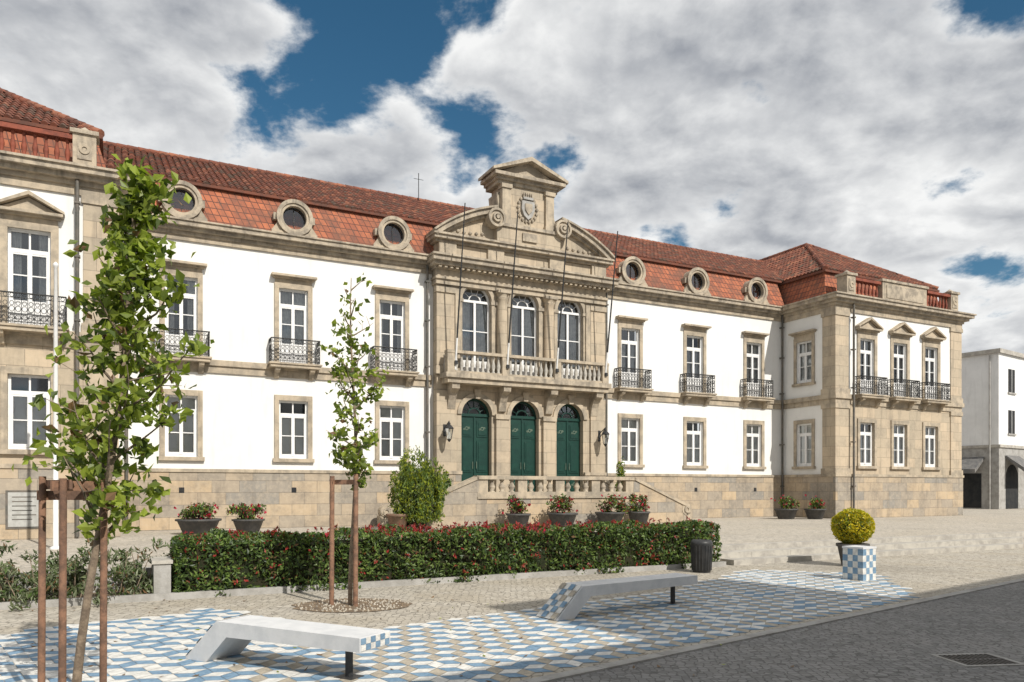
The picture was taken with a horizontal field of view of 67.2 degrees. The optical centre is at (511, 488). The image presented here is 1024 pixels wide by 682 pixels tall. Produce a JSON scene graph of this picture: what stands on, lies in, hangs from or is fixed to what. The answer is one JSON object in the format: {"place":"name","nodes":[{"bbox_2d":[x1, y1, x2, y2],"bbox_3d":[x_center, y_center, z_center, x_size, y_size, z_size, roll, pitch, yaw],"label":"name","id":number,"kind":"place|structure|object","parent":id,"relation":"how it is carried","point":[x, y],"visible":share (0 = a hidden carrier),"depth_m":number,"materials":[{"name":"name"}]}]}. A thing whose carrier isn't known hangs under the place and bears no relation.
{"place":"outdoors","nodes":[
{"label":"outdoors","id":0,"kind":"place"},
{"bbox_2d":[0,569,920,681],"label":"mosaic paving","id":1,"kind":"structure","parent":0,"point":[253,669],"depth_m":9.80,"materials":[{"name":"white tile"}]},
{"bbox_2d":[185,614,389,679],"bbox_3d":[-2.460,1.675,8.253,2.526,0.480,0.480,0,0,29],"label":"concrete bench","id":2,"kind":"object","parent":1,"relation":"on","point":[225,637],"visible":1,"depth_m":8.04,"materials":[{"name":"concrete"}]},
{"bbox_2d":[0,595,793,681],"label":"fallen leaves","id":3,"kind":"object","parent":1,"relation":"on","point":[380,618],"visible":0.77,"depth_m":9.14,"materials":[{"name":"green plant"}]},
{"bbox_2d":[536,573,697,620],"bbox_3d":[1.720,1.675,12.160,3.026,0.480,0.480,0,0,-35],"label":"concrete bench","id":4,"kind":"object","parent":1,"relation":"on","point":[569,600],"visible":1,"depth_m":11.67,"materials":[{"name":"concrete"}]},
{"bbox_2d":[842,545,876,580],"bbox_3d":[7.300,1.565,16.200,0.480,0.690,0.480,0,0,-33],"label":"mosaic pedestal","id":5,"kind":"object","parent":1,"relation":"on","point":[859,562],"visible":1,"depth_m":16.04,"materials":[{"name":"tile"}]},
{"bbox_2d":[0,548,1023,681],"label":"pavement","id":6,"kind":"structure","parent":0,"point":[928,575],"depth_m":13.27,"materials":[{"name":"beige stone"}]},
{"bbox_2d":[150,556,172,592],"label":"stone bollard","id":7,"kind":"structure","parent":6,"relation":"on","point":[161,569],"depth_m":13.25,"materials":[{"name":"grey stone"}]},
{"bbox_2d":[292,597,411,611],"bbox_3d":[-2.633,1.893,12.600,1.970,0.030,1.520,0,0,0],"label":"tree pit","id":8,"kind":"object","parent":6,"relation":"on","point":[364,605],"visible":0.92,"depth_m":12.50,"materials":[{"name":"gravel"}]},
{"bbox_2d":[329,474,360,606],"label":"wooden tree stakes","id":9,"kind":"object","parent":8,"relation":"on","point":[354,482],"visible":0.84,"depth_m":12.53,"materials":[{"name":"brown wood"}]},
{"bbox_2d":[319,273,388,604],"bbox_3d":[-2.563,-0.825,12.599,1.125,5.493,1.310,0,0,0],"label":"young tree","id":10,"kind":"object","parent":8,"relation":"in","point":[355,448],"visible":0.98,"depth_m":12.58,"materials":[{"name":"green plant"}]},
{"bbox_2d":[0,561,725,609],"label":"planting bed","id":11,"kind":"object","parent":6,"relation":"on","point":[78,600],"visible":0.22,"depth_m":14.31,"materials":[{"name":"brown soil"}]},
{"bbox_2d":[0,537,170,610],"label":"garden shrubs","id":12,"kind":"object","parent":11,"relation":"on","point":[78,578],"visible":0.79,"depth_m":12.89,"materials":[{"name":"green plant"}]},
{"bbox_2d":[169,516,721,596],"bbox_3d":[-0.600,1.302,16.587,12.418,1.277,1.573,0,0,-27],"label":"clipped hedge","id":13,"kind":"object","parent":11,"relation":"on","point":[223,559],"visible":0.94,"depth_m":15.52,"materials":[{"name":"green plant"}]},
{"bbox_2d":[690,539,712,572],"bbox_3d":[4.330,1.550,17.599,0.503,0.740,0.502,0,0,-27],"label":"litter bin","id":14,"kind":"object","parent":6,"relation":"on","point":[701,554],"visible":1,"depth_m":17.41,"materials":[{"name":"metal"}]},
{"bbox_2d":[830,507,874,565],"bbox_3d":[8.387,1.180,19.000,1.059,1.479,1.047,0,0,0],"label":"potted yellow shrub","id":15,"kind":"object","parent":6,"relation":"on","point":[852,526],"visible":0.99,"depth_m":18.73,"materials":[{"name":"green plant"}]},
{"bbox_2d":[962,348,1023,508],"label":"white apartment building","id":16,"kind":"structure","parent":6,"relation":"on","point":[993,428],"depth_m":56.02,"materials":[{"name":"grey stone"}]},
{"bbox_2d":[962,355,1023,508],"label":"window and shop openings","id":17,"kind":"structure","parent":16,"relation":"in","point":[971,482],"depth_m":56.15,"materials":[{"name":"grey glass"}]},
{"bbox_2d":[0,508,1023,596],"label":"plaza terrace","id":18,"kind":"structure","parent":0,"point":[753,540],"depth_m":23.96,"materials":[{"name":"stone"}]},
{"bbox_2d":[50,262,58,549],"bbox_3d":[-11.250,-2.040,19.000,0.260,7.080,0.260,0,0,0],"label":"flagpole","id":19,"kind":"object","parent":18,"relation":"on","point":[55,472],"visible":0.79,"depth_m":18.96,"materials":[{"name":"white metal"}]},
{"bbox_2d":[174,501,221,534],"bbox_3d":[-10.279,0.961,25.185,1.493,1.079,1.428,0,0,-27],"label":"flower planter","id":20,"kind":"object","parent":18,"relation":"on","point":[189,521],"visible":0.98,"depth_m":24.83,"materials":[{"name":"grey plant"}]},
{"bbox_2d":[225,502,266,531],"bbox_3d":[-9.052,0.987,26.288,1.211,1.026,1.102,0,0,-1],"label":"flower planter","id":21,"kind":"object","parent":18,"relation":"on","point":[246,520],"visible":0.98,"depth_m":26.04,"materials":[{"name":"grey plant"}]},
{"bbox_2d":[386,445,449,527],"bbox_3d":[-3.390,-0.029,27.540,2.338,3.058,1.939,0,0,-27],"label":"evergreen bush","id":22,"kind":"object","parent":18,"relation":"on","point":[417,492],"visible":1,"depth_m":27.08,"materials":[{"name":"green plant"}]},
{"bbox_2d":[0,87,976,539],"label":"town hall","id":23,"kind":"structure","parent":18,"relation":"on","point":[524,343],"depth_m":32.25,"materials":[{"name":"white paint"}]},
{"bbox_2d":[441,469,451,488],"bbox_3d":[-2.588,0.072,30.346,0.740,1.695,0.630,0,0,-27],"label":"potted shrub","id":24,"kind":"object","parent":23,"relation":"on","point":[448,483],"visible":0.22,"depth_m":30.33,"materials":[{"name":"green plant"}]},
{"bbox_2d":[443,421,453,441],"bbox_3d":[-2.628,-2.313,31.420,0.400,0.867,0.693,0,0,-27],"label":"wall lantern","id":25,"kind":"object","parent":23,"relation":"attached to","point":[448,425],"depth_m":31.25,"materials":[{"name":"metal"}]},
{"bbox_2d":[8,189,934,466],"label":"windows","id":26,"kind":"structure","parent":23,"relation":"in","point":[29,252],"depth_m":31.44,"materials":[{"name":"white glass"}]},
{"bbox_2d":[461,399,580,491],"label":"doors","id":27,"kind":"structure","parent":23,"relation":"in","point":[474,427],"depth_m":33.74,"materials":[{"name":"green paint"}]},
{"bbox_2d":[598,427,608,446],"bbox_3d":[4.132,-2.313,34.894,0.400,0.867,0.693,0,0,-27],"label":"wall lantern","id":28,"kind":"object","parent":23,"relation":"attached to","point":[605,432],"depth_m":34.71,"materials":[{"name":"metal"}]},
{"bbox_2d":[615,456,625,491],"bbox_3d":[4.887,-0.250,34.188,0.631,2.340,0.630,0,0,-27],"label":"potted shrub","id":29,"kind":"object","parent":23,"relation":"on","point":[620,471],"visible":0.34,"depth_m":34.17,"materials":[{"name":"green plant"}]},
{"bbox_2d":[502,494,530,525],"bbox_3d":[0.189,0.862,28.960,1.239,1.276,0.950,0,0,-27],"label":"flower planter","id":30,"kind":"object","parent":18,"relation":"on","point":[514,515],"visible":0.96,"depth_m":28.75,"materials":[{"name":"grey plant"}]},
{"bbox_2d":[546,493,577,526],"bbox_3d":[1.934,0.836,29.859,1.250,1.329,1.218,0,0,-27],"label":"flower planter","id":31,"kind":"object","parent":18,"relation":"on","point":[563,517],"visible":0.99,"depth_m":29.68,"materials":[{"name":"green plant"}]},
{"bbox_2d":[595,494,629,521],"bbox_3d":[3.993,0.851,30.918,1.498,1.299,1.218,0,0,-27],"label":"flower planter","id":32,"kind":"object","parent":18,"relation":"on","point":[605,514],"visible":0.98,"depth_m":30.68,"materials":[{"name":"green plant"}]},
{"bbox_2d":[628,493,649,522],"bbox_3d":[5.183,0.834,31.553,0.970,1.331,1.024,0,0,26],"label":"flower planter","id":33,"kind":"object","parent":18,"relation":"on","point":[641,514],"visible":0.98,"depth_m":31.38,"materials":[{"name":"grey plant"}]},
{"bbox_2d":[770,495,799,518],"bbox_3d":[13.490,0.889,37.780,1.149,1.222,1.570,0,0,39],"label":"flower planter","id":34,"kind":"object","parent":18,"relation":"on","point":[788,512],"visible":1,"depth_m":37.44,"materials":[{"name":"grey plant"}]},
{"bbox_2d":[804,494,826,518],"bbox_3d":[14.779,0.897,37.585,1.050,1.207,1.050,0,0,-27],"label":"flower planter","id":35,"kind":"object","parent":18,"relation":"on","point":[815,512],"visible":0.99,"depth_m":37.33,"materials":[{"name":"grey plant"}]},
{"bbox_2d":[0,0,1023,430],"label":"sky","id":36,"kind":"structure","parent":0,"point":[886,134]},
{"bbox_2d":[551,581,1023,681],"bbox_3d":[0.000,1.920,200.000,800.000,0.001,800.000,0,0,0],"label":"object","id":37,"kind":"structure","parent":0,"point":[901,644],"depth_m":9.06,"materials":[{"name":"grey asphalt"}]},
{"bbox_2d":[515,578,1023,681],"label":"kerb","id":38,"kind":"structure","parent":37,"relation":"on","point":[599,667],"depth_m":9.68,"materials":[{"name":"grey concrete"}]},
{"bbox_2d":[930,653,1023,666],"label":"storm drain grate","id":39,"kind":"object","parent":37,"relation":"on","point":[977,659],"visible":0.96,"depth_m":8.57,"materials":[{"name":"grey metal"}]},
{"bbox_3d":[-3.679,1.893,6.500,1.348,0.030,1.040,0,0,0],"label":"tree pit","id":40,"kind":"object","parent":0,"visible":0},
{"bbox_2d":[37,476,107,681],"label":"wooden tree stakes","id":41,"kind":"object","parent":40,"relation":"on","point":[63,490],"visible":0.8,"depth_m":6.47,"materials":[{"name":"brown wood"}]},
{"bbox_2d":[11,154,214,681],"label":"young tree","id":42,"kind":"object","parent":40,"relation":"in","point":[134,205],"visible":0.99,"depth_m":6.48,"materials":[{"name":"green plant"}]}
]}

